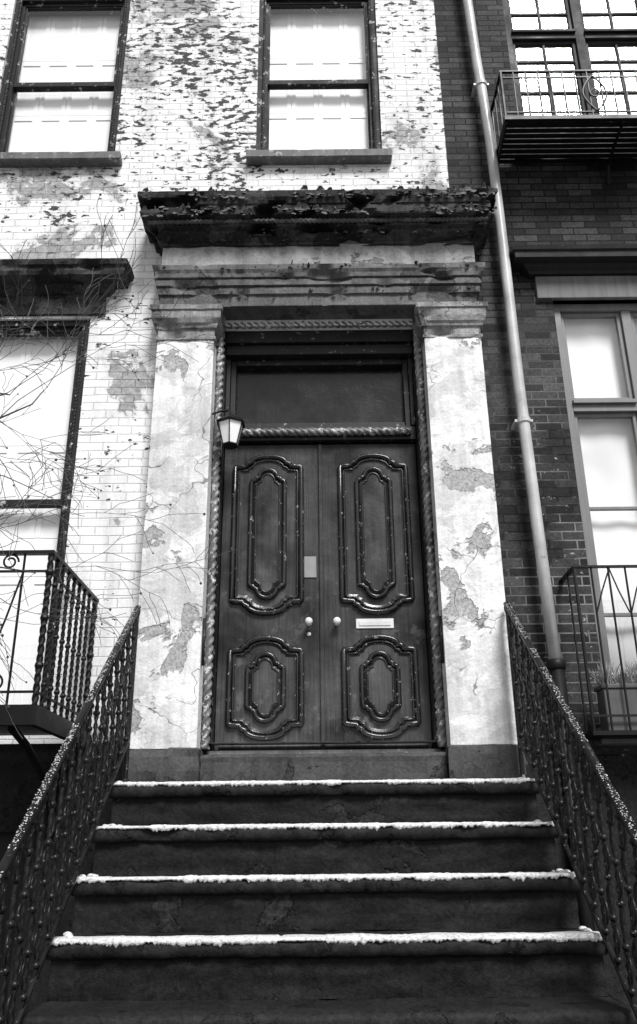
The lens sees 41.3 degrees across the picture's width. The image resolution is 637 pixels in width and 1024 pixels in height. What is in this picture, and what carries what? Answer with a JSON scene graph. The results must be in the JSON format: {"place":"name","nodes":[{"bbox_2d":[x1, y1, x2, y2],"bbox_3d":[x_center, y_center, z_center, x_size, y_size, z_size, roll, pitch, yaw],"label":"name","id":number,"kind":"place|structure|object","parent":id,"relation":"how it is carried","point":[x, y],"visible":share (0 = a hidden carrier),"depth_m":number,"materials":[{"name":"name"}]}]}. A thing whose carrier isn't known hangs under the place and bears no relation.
{"place":"outdoors","nodes":[
{"label":"outdoors","id":0,"kind":"place"},
{"bbox_2d":[589,659,636,730],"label":"window planter","id":1,"kind":"object","parent":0,"point":[616,694],"visible":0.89,"depth_m":5.00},
{"label":"ground","id":2,"kind":"structure","parent":0,"visible":0},
{"bbox_2d":[0,0,525,1023],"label":"painted brick townhouse","id":3,"kind":"structure","parent":2,"relation":"on","point":[308,234],"depth_m":6.23,"materials":[{"name":"brick"}]},
{"bbox_2d":[0,550,98,836],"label":"iron balcony","id":4,"kind":"structure","parent":3,"relation":"attached to","point":[34,718],"depth_m":4.61,"materials":[{"name":"black metal"}]},
{"bbox_2d":[212,410,244,449],"bbox_3d":[-0.604,-0.584,5.817,0.221,0.292,0.196,11,-24,-26],"label":"wall lantern","id":5,"kind":"object","parent":3,"relation":"attached to","point":[231,426],"depth_m":5.75,"materials":[{"name":"glass"}]},
{"bbox_2d":[214,445,320,750],"bbox_3d":[-0.324,0.521,5.738,0.684,2.145,0.050,-1,-22,0],"label":"leaf","id":6,"kind":"object","parent":3,"relation":"attached to","point":[239,625],"visible":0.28,"depth_m":5.64,"materials":[{"name":"paint"}]},
{"bbox_2d":[225,454,304,740],"bbox_3d":[-0.350,0.517,5.706,0.508,1.998,0.057,-1,-22,0],"label":"panel moulding","id":7,"kind":"object","parent":6,"relation":"attached to","point":[272,659],"visible":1,"depth_m":5.67,"materials":[{"name":"paint"}]},
{"bbox_2d":[253,475,278,713],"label":"panel field","id":8,"kind":"structure","parent":7,"relation":"attached to","point":[265,688],"depth_m":5.78,"materials":[{"name":"paint"}]},
{"bbox_2d":[304,557,315,577],"bbox_3d":[-0.056,0.375,5.763,0.083,0.150,0.008,-1,-22,0],"label":"notice plate","id":9,"kind":"object","parent":6,"relation":"attached to","point":[309,567],"visible":1,"depth_m":5.76,"materials":[{"name":"grey metal"}]},
{"bbox_2d":[305,617,340,635],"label":"door knobs","id":10,"kind":"object","parent":6,"relation":"attached to","point":[336,621],"depth_m":5.56,"materials":[{"name":"metal"}]},
{"bbox_2d":[318,444,324,749],"bbox_3d":[0.020,0.505,5.706,0.028,2.135,0.018,-1,-22,0],"label":"astragal","id":11,"kind":"object","parent":3,"relation":"attached to","point":[322,672],"visible":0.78,"depth_m":5.67,"materials":[{"name":"paint"}]},
{"bbox_2d":[322,444,432,749],"bbox_3d":[0.368,0.514,5.738,0.684,2.145,0.050,-1,-22,0],"label":"leaf","id":12,"kind":"object","parent":3,"relation":"attached to","point":[409,629],"visible":0.44,"depth_m":5.66,"materials":[{"name":"paint"}]},
{"bbox_2d":[356,619,393,628],"bbox_3d":[0.374,0.740,5.615,0.250,0.065,0.013,-1,-22,0],"label":"mail slot","id":13,"kind":"object","parent":12,"relation":"attached to","point":[372,623],"visible":1,"depth_m":5.61,"materials":[{"name":"metal"}]},
{"bbox_2d":[337,453,421,739],"bbox_3d":[0.394,0.510,5.706,0.508,1.998,0.057,-1,-22,0],"label":"panel moulding","id":14,"kind":"object","parent":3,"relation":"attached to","point":[394,668],"visible":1,"depth_m":5.68,"materials":[{"name":"paint"}]},
{"bbox_2d":[363,474,392,712],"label":"panel field","id":15,"kind":"structure","parent":14,"relation":"attached to","point":[380,675],"depth_m":5.78,"materials":[{"name":"paint"}]},
{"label":"pavement","id":16,"kind":"structure","parent":0,"visible":0},
{"bbox_2d":[0,193,242,738],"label":"bare tree","id":17,"kind":"object","parent":16,"relation":"on","point":[56,459],"visible":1,"depth_m":4.35,"materials":[{"name":"grey plant"}]},
{"bbox_2d":[21,749,636,1023],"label":"stone stoop","id":18,"kind":"object","parent":16,"relation":"on","point":[504,981],"visible":0.93,"depth_m":3.89,"materials":[{"name":"grey stone"}]},
{"bbox_2d":[0,605,140,1023],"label":"iron stair railing","id":19,"kind":"object","parent":18,"relation":"on","point":[34,815],"visible":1,"depth_m":3.70,"materials":[{"name":"black metal"}]},
{"bbox_2d":[219,744,427,749],"bbox_3d":[0.031,1.478,5.324,1.320,0.025,0.012,-1,-22,0],"label":"kick strip","id":20,"kind":"object","parent":18,"relation":"on","point":[340,746],"visible":1,"depth_m":5.32,"materials":[{"name":"paint"}]},
{"bbox_2d":[51,777,602,946],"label":"snow","id":21,"kind":"structure","parent":18,"relation":"on","point":[584,934],"depth_m":3.90,"materials":[{"name":"white snow"}]},
{"bbox_2d":[503,602,636,1019],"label":"iron stair railing","id":22,"kind":"object","parent":18,"relation":"on","point":[529,653],"visible":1,"depth_m":3.83,"materials":[{"name":"black metal"}]},
{"bbox_2d":[434,0,636,1005],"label":"dark brick townhouse","id":23,"kind":"structure","parent":16,"relation":"on","point":[571,229],"depth_m":6.29,"materials":[{"name":"grey brick"}]},
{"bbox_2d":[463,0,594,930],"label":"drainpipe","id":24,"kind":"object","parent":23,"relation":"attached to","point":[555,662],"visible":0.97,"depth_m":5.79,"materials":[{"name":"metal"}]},
{"bbox_2d":[490,69,636,183],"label":"iron balcony","id":25,"kind":"structure","parent":23,"relation":"attached to","point":[556,138],"depth_m":6.56,"materials":[{"name":"black metal"}]},
{"bbox_2d":[502,0,636,114],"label":"upper window frame","id":26,"kind":"structure","parent":23,"relation":"in","point":[577,38],"depth_m":7.42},
{"bbox_2d":[553,303,636,672],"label":"parlour window frame","id":27,"kind":"structure","parent":23,"relation":"in","point":[624,315],"depth_m":6.08,"materials":[{"name":"grey paint"}]},
{"bbox_2d":[559,565,636,740],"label":"window guard railing","id":28,"kind":"object","parent":23,"relation":"attached to","point":[594,734],"depth_m":5.09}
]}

